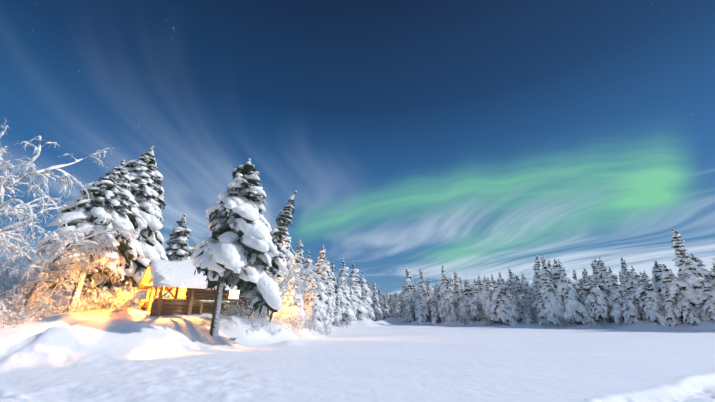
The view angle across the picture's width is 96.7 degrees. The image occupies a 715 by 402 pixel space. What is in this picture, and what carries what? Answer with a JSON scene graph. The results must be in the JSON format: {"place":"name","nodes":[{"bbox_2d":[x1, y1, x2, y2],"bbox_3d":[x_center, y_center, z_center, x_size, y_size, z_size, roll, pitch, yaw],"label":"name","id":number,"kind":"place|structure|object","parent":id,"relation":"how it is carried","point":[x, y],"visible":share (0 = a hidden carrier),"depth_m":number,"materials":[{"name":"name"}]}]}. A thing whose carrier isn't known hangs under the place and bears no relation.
{"place":"outdoors","nodes":[
{"label":"outdoors","id":0,"kind":"place"},
{"bbox_2d":[0,307,714,401],"bbox_3d":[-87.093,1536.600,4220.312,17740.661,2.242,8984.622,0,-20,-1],"label":"snow ground","id":1,"kind":"structure","parent":0,"point":[131,355],"depth_m":9.82,"materials":[{"name":"white snow"}]},
{"bbox_2d":[0,287,32,323],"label":"shrub","id":2,"kind":"object","parent":1,"relation":"on","point":[8,310],"visible":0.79,"depth_m":13.15,"materials":[{"name":"white wood"}]},
{"bbox_2d":[0,255,43,302],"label":"birch tree","id":3,"kind":"object","parent":1,"relation":"on","point":[7,284],"visible":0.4,"depth_m":21.70,"materials":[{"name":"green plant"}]},
{"bbox_2d":[0,296,43,327],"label":"shrub","id":4,"kind":"object","parent":1,"relation":"on","point":[23,322],"visible":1,"depth_m":11.85,"materials":[{"name":"white wood"}]},
{"bbox_2d":[9,293,62,323],"bbox_3d":[-13.780,4.659,13.539,1.596,1.460,1.691,-18,-26,40],"label":"shrub","id":5,"kind":"object","parent":1,"relation":"on","point":[28,313],"visible":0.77,"depth_m":13.38,"materials":[{"name":"white wood"}]},
{"bbox_2d":[0,259,86,316],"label":"birch tree","id":6,"kind":"object","parent":1,"relation":"on","point":[28,289],"visible":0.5,"depth_m":15.51,"materials":[{"name":"white plant"}]},
{"bbox_2d":[36,284,74,308],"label":"shrub","id":7,"kind":"object","parent":1,"relation":"on","point":[56,298],"visible":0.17,"depth_m":26.29,"materials":[{"name":"white plant"}]},
{"bbox_2d":[12,284,106,315],"bbox_3d":[-14.100,4.918,15.620,2.812,2.088,3.066,0,-20,-1],"label":"shrub","id":8,"kind":"object","parent":1,"relation":"on","point":[59,310],"visible":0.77,"depth_m":15.39,"materials":[{"name":"white wood"}]},
{"bbox_2d":[0,117,119,262],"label":"birch tree","id":9,"kind":"object","parent":1,"relation":"on","point":[20,214],"visible":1,"depth_m":12.81,"materials":[{"name":"white plant"}]},
{"bbox_2d":[0,214,145,316],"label":"birch tree","id":10,"kind":"object","parent":1,"relation":"on","point":[63,251],"visible":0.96,"depth_m":15.63,"materials":[{"name":"white plant"}]},
{"bbox_2d":[49,281,117,311],"bbox_3d":[-18.694,6.128,22.788,2.501,4.432,4.609,-1,-20,4],"label":"shrub","id":11,"kind":"object","parent":1,"relation":"on","point":[87,293],"visible":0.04,"depth_m":22.05,"materials":[{"name":"white plant"}]},
{"bbox_2d":[23,160,146,312],"bbox_3d":[-15.911,2.130,19.245,5.028,9.882,5.265,-16,-25,37],"label":"spruce tree","id":12,"kind":"object","parent":1,"relation":"on","point":[115,202],"visible":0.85,"depth_m":18.63,"materials":[{"name":"green plant"}]},
{"bbox_2d":[38,274,132,311],"bbox_3d":[-15.616,5.377,18.126,4.359,2.612,3.438,6,-21,-16],"label":"shrub","id":13,"kind":"object","parent":1,"relation":"on","point":[94,297],"visible":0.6,"depth_m":18.18,"materials":[{"name":"white wood"}]},
{"bbox_2d":[48,286,127,309],"bbox_3d":[-17.684,6.282,20.741,4.749,2.805,3.787,10,-22,-26],"label":"shrub","id":14,"kind":"object","parent":1,"relation":"on","point":[63,304],"visible":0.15,"depth_m":19.99,"materials":[{"name":"white wood"}]},
{"bbox_2d":[81,283,110,309],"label":"shrub","id":15,"kind":"object","parent":1,"relation":"on","point":[96,297],"visible":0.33,"depth_m":19.37,"materials":[{"name":"white wood"}]},
{"bbox_2d":[83,283,123,300],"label":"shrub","id":16,"kind":"object","parent":1,"relation":"on","point":[107,291],"visible":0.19,"depth_m":20.29,"materials":[{"name":"plant"}]},
{"bbox_2d":[72,146,167,307],"bbox_3d":[-17.372,1.850,23.960,6.748,13.264,6.703,0,-20,-1],"label":"tall spruce tree","id":17,"kind":"object","parent":1,"relation":"on","point":[146,189],"visible":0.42,"depth_m":23.50,"materials":[{"name":"green plant"}]},
{"bbox_2d":[89,282,153,306],"bbox_3d":[-15.166,6.027,20.946,4.162,2.744,3.868,11,-23,-28],"label":"shrub","id":18,"kind":"object","parent":1,"relation":"on","point":[124,294],"visible":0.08,"depth_m":21.06,"materials":[{"name":"white wood"}]},
{"bbox_2d":[98,293,146,312],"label":"shrub","id":19,"kind":"object","parent":1,"relation":"on","point":[117,306],"visible":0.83,"depth_m":17.52,"materials":[{"name":"plant"}]},
{"bbox_2d":[105,287,141,309],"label":"shrub","id":20,"kind":"object","parent":1,"relation":"on","point":[126,303],"visible":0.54,"depth_m":19.16,"materials":[{"name":"white wood"}]},
{"bbox_2d":[111,278,144,299],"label":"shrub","id":21,"kind":"object","parent":1,"relation":"on","point":[124,284],"visible":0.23,"depth_m":21.83,"materials":[{"name":"white plant"}]},
{"bbox_2d":[95,280,166,308],"bbox_3d":[-14.452,5.723,20.107,3.830,2.618,3.514,-17,-26,38],"label":"shrub","id":22,"kind":"object","parent":1,"relation":"on","point":[118,289],"visible":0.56,"depth_m":19.20,"materials":[{"name":"plant"}]},
{"bbox_2d":[137,214,192,306],"bbox_3d":[-15.991,5.816,27.615,4.754,9.931,4.090,17,-26,-38],"label":"spruce tree","id":23,"kind":"object","parent":1,"relation":"on","point":[178,248],"visible":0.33,"depth_m":27.89,"materials":[{"name":"white plant"}]},
{"bbox_2d":[135,259,247,315],"bbox_3d":[-9.987,5.584,20.003,5.989,3.246,4.346,18,-27,-40],"label":"log cabin","id":24,"kind":"object","parent":1,"relation":"on","point":[182,284],"visible":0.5,"depth_m":18.22,"materials":[{"name":"brown wood"}]},
{"bbox_2d":[221,299,249,316],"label":"shrub","id":25,"kind":"object","parent":1,"relation":"on","point":[243,310],"visible":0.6,"depth_m":18.37,"materials":[{"name":"white wood"}]},
{"bbox_2d":[190,158,281,336],"bbox_3d":[-5.969,2.171,16.740,4.410,10.084,4.861,0,-20,-1],"label":"spruce tree","id":26,"kind":"object","parent":1,"relation":"on","point":[234,247],"visible":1,"depth_m":15.48,"materials":[{"name":"green plant"}]},
{"bbox_2d":[226,287,269,319],"bbox_3d":[-6.851,6.539,19.730,2.812,2.088,3.066,-4,-20,11],"label":"shrub","id":27,"kind":"object","parent":1,"relation":"on","point":[248,311],"visible":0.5,"depth_m":19.27,"materials":[{"name":"white wood"}]},
{"bbox_2d":[231,313,267,334],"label":"shrub","id":28,"kind":"object","parent":1,"relation":"on","point":[251,317],"visible":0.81,"depth_m":16.95,"materials":[{"name":"white wood"}]},
{"bbox_2d":[244,299,290,324],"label":"shrub","id":29,"kind":"object","parent":1,"relation":"on","point":[265,317],"visible":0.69,"depth_m":18.90,"materials":[{"name":"white wood"}]},
{"bbox_2d":[248,191,296,317],"bbox_3d":[-5.963,3.638,21.733,2.712,9.391,2.267,-10,-22,25],"label":"conifer tree","id":30,"kind":"object","parent":1,"relation":"on","point":[279,231],"visible":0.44,"depth_m":21.72,"materials":[{"name":"green plant"}]},
{"bbox_2d":[269,226,287,316],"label":"snowy tree","id":31,"kind":"object","parent":1,"relation":"on","point":[285,262],"visible":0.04,"depth_m":28.98,"materials":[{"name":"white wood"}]},
{"bbox_2d":[271,307,288,325],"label":"shrub","id":32,"kind":"object","parent":1,"relation":"on","point":[275,321],"visible":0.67,"depth_m":19.61,"materials":[{"name":"white wood"}]},
{"bbox_2d":[271,300,298,323],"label":"shore shrub","id":33,"kind":"object","parent":1,"relation":"on","point":[279,311],"visible":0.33,"depth_m":21.98,"materials":[{"name":"white wood"}]},
{"bbox_2d":[284,226,293,277],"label":"forest tree","id":34,"kind":"object","parent":1,"relation":"on","point":[287,252],"visible":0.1,"depth_m":34.98,"materials":[{"name":"white wood"}]},
{"bbox_2d":[247,242,336,318],"bbox_3d":[-3.617,4.978,18.847,4.412,4.456,3.495,19,-27,-42],"label":"thin birch tree","id":35,"kind":"object","parent":1,"relation":"on","point":[294,273],"visible":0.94,"depth_m":18.52,"materials":[{"name":"white plant"}]},
{"bbox_2d":[283,253,306,326],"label":"snowy tree","id":36,"kind":"object","parent":1,"relation":"on","point":[298,297],"visible":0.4,"depth_m":22.95,"materials":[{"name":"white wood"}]},
{"bbox_2d":[282,308,315,335],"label":"shrub","id":37,"kind":"object","parent":1,"relation":"on","point":[293,324],"visible":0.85,"depth_m":20.67,"materials":[{"name":"white wood"}]},
{"bbox_2d":[293,238,304,274],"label":"forest tree","id":38,"kind":"object","parent":1,"relation":"on","point":[299,245],"visible":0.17,"depth_m":43.78,"materials":[{"name":"white wood"}]},
{"bbox_2d":[302,275,312,325],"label":"forest tree","id":39,"kind":"object","parent":1,"relation":"on","point":[306,307],"visible":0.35,"depth_m":31.07,"materials":[{"name":"white wood"}]},
{"bbox_2d":[302,249,313,287],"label":"forest tree","id":40,"kind":"object","parent":1,"relation":"on","point":[307,261],"visible":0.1,"depth_m":37.97,"materials":[{"name":"white wood"}]},
{"bbox_2d":[292,306,330,333],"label":"shrub","id":41,"kind":"object","parent":1,"relation":"on","point":[309,327],"visible":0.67,"depth_m":22.76,"materials":[{"name":"white wood"}]},
{"bbox_2d":[305,277,322,331],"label":"snowy tree","id":42,"kind":"object","parent":1,"relation":"on","point":[314,303],"visible":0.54,"depth_m":30.64,"materials":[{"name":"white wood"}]},
{"bbox_2d":[315,245,329,327],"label":"forest tree","id":43,"kind":"object","parent":1,"relation":"on","point":[324,288],"visible":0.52,"depth_m":33.56,"materials":[{"name":"white wood"}]},
{"bbox_2d":[322,258,333,328],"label":"forest tree","id":44,"kind":"object","parent":1,"relation":"on","point":[327,302],"visible":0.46,"depth_m":34.94,"materials":[{"name":"white wood"}]},
{"bbox_2d":[328,261,335,309],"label":"forest tree","id":45,"kind":"object","parent":1,"relation":"on","point":[333,305],"depth_m":39.87,"materials":[{"name":"white wood"}]},
{"bbox_2d":[331,294,341,326],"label":"forest tree","id":46,"kind":"object","parent":1,"relation":"on","point":[337,312],"visible":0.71,"depth_m":40.38,"materials":[{"name":"white wood"}]},
{"bbox_2d":[335,258,354,324],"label":"forest tree","id":47,"kind":"object","parent":1,"relation":"on","point":[342,290],"visible":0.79,"depth_m":45.34,"materials":[{"name":"white wood"}]},
{"bbox_2d":[334,310,359,327],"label":"shore shrub","id":48,"kind":"object","parent":1,"relation":"on","point":[342,324],"visible":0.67,"depth_m":38.91,"materials":[{"name":"white wood"}]},
{"bbox_2d":[343,288,357,321],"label":"forest tree","id":49,"kind":"object","parent":1,"relation":"on","point":[354,308],"visible":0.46,"depth_m":47.53,"materials":[{"name":"white wood"}]},
{"bbox_2d":[347,262,367,320],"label":"forest tree","id":50,"kind":"object","parent":1,"relation":"on","point":[356,290],"visible":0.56,"depth_m":49.59,"materials":[{"name":"white wood"}]},
{"bbox_2d":[357,272,372,313],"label":"forest tree","id":51,"kind":"object","parent":1,"relation":"on","point":[367,291],"visible":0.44,"depth_m":54.93,"materials":[{"name":"white wood"}]},
{"bbox_2d":[364,283,374,319],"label":"forest tree","id":52,"kind":"object","parent":1,"relation":"on","point":[371,313],"visible":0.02,"depth_m":55.83,"materials":[{"name":"white wood"}]},
{"bbox_2d":[371,282,383,320],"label":"forest tree","id":53,"kind":"object","parent":1,"relation":"on","point":[376,305],"visible":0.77,"depth_m":59.34,"materials":[{"name":"white wood"}]},
{"bbox_2d":[379,295,386,319],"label":"forest tree","id":54,"kind":"object","parent":1,"relation":"on","point":[381,307],"visible":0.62,"depth_m":61.48,"materials":[{"name":"white wood"}]},
{"bbox_2d":[382,293,391,318],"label":"forest tree","id":55,"kind":"object","parent":1,"relation":"on","point":[386,307],"visible":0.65,"depth_m":63.77,"materials":[{"name":"white wood"}]},
{"bbox_2d":[391,295,400,317],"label":"forest tree","id":56,"kind":"object","parent":1,"relation":"on","point":[396,311],"visible":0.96,"depth_m":60.16,"materials":[{"name":"white wood"}]},
{"bbox_2d":[399,282,405,316],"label":"snowy tree","id":57,"kind":"object","parent":1,"relation":"on","point":[401,304],"visible":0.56,"depth_m":62.48,"materials":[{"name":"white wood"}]},
{"bbox_2d":[404,267,414,321],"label":"forest tree","id":58,"kind":"object","parent":1,"relation":"on","point":[408,293],"visible":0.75,"depth_m":59.72,"materials":[{"name":"white wood"}]},
{"bbox_2d":[405,299,414,322],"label":"forest tree","id":59,"kind":"object","parent":1,"relation":"on","point":[408,312],"visible":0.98,"depth_m":57.02,"materials":[{"name":"white wood"}]},
{"bbox_2d":[413,283,417,319],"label":"forest tree","id":60,"kind":"object","parent":1,"relation":"on","point":[415,292],"visible":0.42,"depth_m":58.36,"materials":[{"name":"white wood"}]},
{"bbox_2d":[415,286,429,322],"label":"forest tree","id":61,"kind":"object","parent":1,"relation":"on","point":[422,312],"visible":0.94,"depth_m":55.42,"materials":[{"name":"white wood"}]},
{"bbox_2d":[416,266,429,318],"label":"snowy tree","id":62,"kind":"object","parent":1,"relation":"on","point":[420,281],"visible":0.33,"depth_m":58.81,"materials":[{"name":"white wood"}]},
{"bbox_2d":[430,295,438,323],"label":"forest tree","id":63,"kind":"object","parent":1,"relation":"on","point":[434,314],"visible":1,"depth_m":53.93,"materials":[{"name":"white wood"}]},
{"bbox_2d":[435,291,440,321],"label":"forest tree","id":64,"kind":"object","parent":1,"relation":"on","point":[438,296],"visible":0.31,"depth_m":56.84,"materials":[{"name":"white wood"}]},
{"bbox_2d":[437,295,448,321],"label":"forest tree","id":65,"kind":"object","parent":1,"relation":"on","point":[443,308],"visible":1,"depth_m":52.27,"materials":[{"name":"white wood"}]},
{"bbox_2d":[439,265,458,320],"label":"forest tree","id":66,"kind":"object","parent":1,"relation":"on","point":[448,297],"visible":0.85,"depth_m":53.39,"materials":[{"name":"white wood"}]},
{"bbox_2d":[453,272,461,320],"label":"forest tree","id":67,"kind":"object","parent":1,"relation":"on","point":[457,297],"visible":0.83,"depth_m":53.92,"materials":[{"name":"white wood"}]},
{"bbox_2d":[459,294,468,317],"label":"forest tree","id":68,"kind":"object","parent":1,"relation":"on","point":[464,308],"visible":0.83,"depth_m":50.85,"materials":[{"name":"white wood"}]},
{"bbox_2d":[458,313,475,325],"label":"shore shrub","id":69,"kind":"object","parent":1,"relation":"on","point":[464,321],"visible":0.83,"depth_m":48.40,"materials":[{"name":"white wood"}]},
{"bbox_2d":[462,280,472,321],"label":"forest tree","id":70,"kind":"object","parent":1,"relation":"on","point":[467,292],"visible":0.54,"depth_m":51.78,"materials":[{"name":"white wood"}]},
{"bbox_2d":[469,290,480,320],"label":"forest tree","id":71,"kind":"object","parent":1,"relation":"on","point":[474,307],"visible":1,"depth_m":49.73,"materials":[{"name":"white wood"}]},
{"bbox_2d":[471,280,484,321],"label":"forest tree","id":72,"kind":"object","parent":1,"relation":"on","point":[475,288],"visible":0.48,"depth_m":50.94,"materials":[{"name":"white wood"}]},
{"bbox_2d":[480,281,488,320],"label":"snowy tree","id":73,"kind":"object","parent":1,"relation":"on","point":[483,314],"visible":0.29,"depth_m":50.37,"materials":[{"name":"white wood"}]},
{"bbox_2d":[481,278,494,313],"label":"forest tree","id":74,"kind":"object","parent":1,"relation":"on","point":[486,290],"visible":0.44,"depth_m":49.14,"materials":[{"name":"white wood"}]},
{"bbox_2d":[485,289,496,324],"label":"forest tree","id":75,"kind":"object","parent":1,"relation":"on","point":[489,302],"visible":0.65,"depth_m":46.92,"materials":[{"name":"white wood"}]},
{"bbox_2d":[490,277,514,324],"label":"forest tree","id":76,"kind":"object","parent":1,"relation":"on","point":[499,305],"visible":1,"depth_m":46.21,"materials":[{"name":"white wood"}]},
{"bbox_2d":[505,280,517,324],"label":"forest tree","id":77,"kind":"object","parent":1,"relation":"on","point":[512,312],"visible":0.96,"depth_m":45.51,"materials":[{"name":"white wood"}]},
{"bbox_2d":[513,275,534,320],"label":"forest tree","id":78,"kind":"object","parent":1,"relation":"on","point":[520,295],"visible":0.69,"depth_m":46.68,"materials":[{"name":"white wood"}]},
{"bbox_2d":[517,280,537,321],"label":"forest tree","id":79,"kind":"object","parent":1,"relation":"on","point":[530,298],"visible":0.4,"depth_m":46.87,"materials":[{"name":"white wood"}]},
{"bbox_2d":[523,305,533,323],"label":"forest tree","id":80,"kind":"object","parent":1,"relation":"on","point":[528,320],"visible":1,"depth_m":44.34,"materials":[{"name":"white wood"}]},
{"bbox_2d":[521,273,537,319],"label":"forest tree","id":81,"kind":"object","parent":1,"relation":"on","point":[531,290],"visible":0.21,"depth_m":49.92,"materials":[{"name":"white wood"}]},
{"bbox_2d":[531,255,542,321],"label":"forest tree","id":82,"kind":"object","parent":1,"relation":"on","point":[537,269],"visible":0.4,"depth_m":47.66,"materials":[{"name":"white wood"}]},
{"bbox_2d":[531,284,542,316],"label":"forest tree","id":83,"kind":"object","parent":1,"relation":"on","point":[535,303],"visible":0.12,"depth_m":45.02,"materials":[{"name":"white wood"}]},
{"bbox_2d":[536,287,546,324],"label":"forest tree","id":84,"kind":"object","parent":1,"relation":"on","point":[541,315],"visible":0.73,"depth_m":43.01,"materials":[{"name":"white wood"}]},
{"bbox_2d":[538,254,561,325],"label":"snowy tree","id":85,"kind":"object","parent":1,"relation":"on","point":[546,280],"visible":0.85,"depth_m":42.49,"materials":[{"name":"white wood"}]},
{"bbox_2d":[547,286,564,319],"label":"forest tree","id":86,"kind":"object","parent":1,"relation":"on","point":[557,301],"visible":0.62,"depth_m":41.45,"materials":[{"name":"white wood"}]},
{"bbox_2d":[550,259,580,322],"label":"forest tree","id":87,"kind":"object","parent":1,"relation":"on","point":[557,283],"visible":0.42,"depth_m":42.64,"materials":[{"name":"white wood"}]},
{"bbox_2d":[556,259,587,324],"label":"forest tree","id":88,"kind":"object","parent":1,"relation":"on","point":[575,307],"visible":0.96,"depth_m":40.49,"materials":[{"name":"white wood"}]},
{"bbox_2d":[555,313,591,326],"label":"shore shrub","id":89,"kind":"object","parent":1,"relation":"on","point":[566,323],"visible":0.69,"depth_m":39.57,"materials":[{"name":"white wood"}]},
{"bbox_2d":[576,278,596,323],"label":"forest tree","id":90,"kind":"object","parent":1,"relation":"on","point":[585,290],"visible":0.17,"depth_m":41.84,"materials":[{"name":"white wood"}]},
{"bbox_2d":[578,281,598,324],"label":"forest tree","id":91,"kind":"object","parent":1,"relation":"on","point":[587,307],"visible":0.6,"depth_m":39.82,"materials":[{"name":"white wood"}]},
{"bbox_2d":[590,260,598,283],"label":"forest tree","id":92,"kind":"object","parent":1,"relation":"on","point":[595,270],"visible":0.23,"depth_m":44.54,"materials":[{"name":"white wood"}]},
{"bbox_2d":[582,275,608,323],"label":"forest tree","id":93,"kind":"object","parent":1,"relation":"on","point":[595,299],"visible":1,"depth_m":39.09,"materials":[{"name":"white wood"}]},
{"bbox_2d":[583,268,609,322],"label":"forest tree","id":94,"kind":"object","parent":1,"relation":"on","point":[586,275],"visible":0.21,"depth_m":42.62,"materials":[{"name":"white wood"}]},
{"bbox_2d":[597,272,611,322],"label":"forest tree","id":95,"kind":"object","parent":1,"relation":"on","point":[601,281],"visible":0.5,"depth_m":40.26,"materials":[{"name":"white wood"}]},
{"bbox_2d":[595,257,620,322],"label":"forest tree","id":96,"kind":"object","parent":1,"relation":"on","point":[603,269],"visible":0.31,"depth_m":41.87,"materials":[{"name":"white wood"}]},
{"bbox_2d":[603,267,640,322],"bbox_3d":[31.606,11.582,38.844,2.897,7.004,2.768,-4,-23,10],"label":"forest tree","id":97,"kind":"object","parent":1,"relation":"on","point":[615,302],"visible":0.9,"depth_m":38.36,"materials":[{"name":"white wood"}]},
{"bbox_2d":[620,257,628,282],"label":"forest tree","id":98,"kind":"object","parent":1,"relation":"on","point":[624,268],"visible":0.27,"depth_m":51.36,"materials":[{"name":"white wood"}]},
{"bbox_2d":[622,282,637,324],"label":"forest tree","id":99,"kind":"object","parent":1,"relation":"on","point":[630,310],"visible":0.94,"depth_m":36.51,"materials":[{"name":"white wood"}]},
{"bbox_2d":[626,266,645,320],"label":"forest tree","id":100,"kind":"object","parent":1,"relation":"on","point":[633,286],"visible":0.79,"depth_m":37.87,"materials":[{"name":"white wood"}]},
{"bbox_2d":[635,273,667,326],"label":"forest tree","id":101,"kind":"object","parent":1,"relation":"on","point":[650,304],"visible":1,"depth_m":35.05,"materials":[{"name":"white wood"}]},
{"bbox_2d":[651,260,663,300],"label":"forest tree","id":102,"kind":"object","parent":1,"relation":"on","point":[657,272],"visible":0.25,"depth_m":44.84,"materials":[{"name":"white wood"}]},
{"bbox_2d":[663,283,681,326],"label":"forest tree","id":103,"kind":"object","parent":1,"relation":"on","point":[672,317],"visible":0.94,"depth_m":33.44,"materials":[{"name":"white wood"}]},
{"bbox_2d":[660,264,693,321],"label":"forest tree","id":104,"kind":"object","parent":1,"relation":"on","point":[675,285],"visible":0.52,"depth_m":33.89,"materials":[{"name":"white wood"}]},
{"bbox_2d":[671,229,706,320],"bbox_3d":[35.476,7.913,34.267,3.111,10.151,2.796,-21,-29,38],"label":"forest tree","id":105,"kind":"object","parent":1,"relation":"on","point":[691,274],"visible":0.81,"depth_m":33.61,"materials":[{"name":"white wood"}]},
{"bbox_2d":[678,292,701,324],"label":"forest tree","id":106,"kind":"object","parent":1,"relation":"on","point":[689,315],"visible":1,"depth_m":32.29,"materials":[{"name":"white wood"}]},
{"bbox_2d":[689,253,714,286],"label":"forest tree","id":107,"kind":"object","parent":1,"relation":"on","point":[709,275],"visible":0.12,"depth_m":35.11,"materials":[{"name":"white wood"}]},
{"bbox_2d":[698,276,714,320],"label":"forest tree","id":108,"kind":"object","parent":1,"relation":"on","point":[707,298],"visible":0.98,"depth_m":31.77,"materials":[{"name":"white wood"}]},
{"bbox_2d":[0,0,714,297],"label":"sky","id":109,"kind":"structure","parent":0,"point":[472,139],"materials":[{"name":"blue"}]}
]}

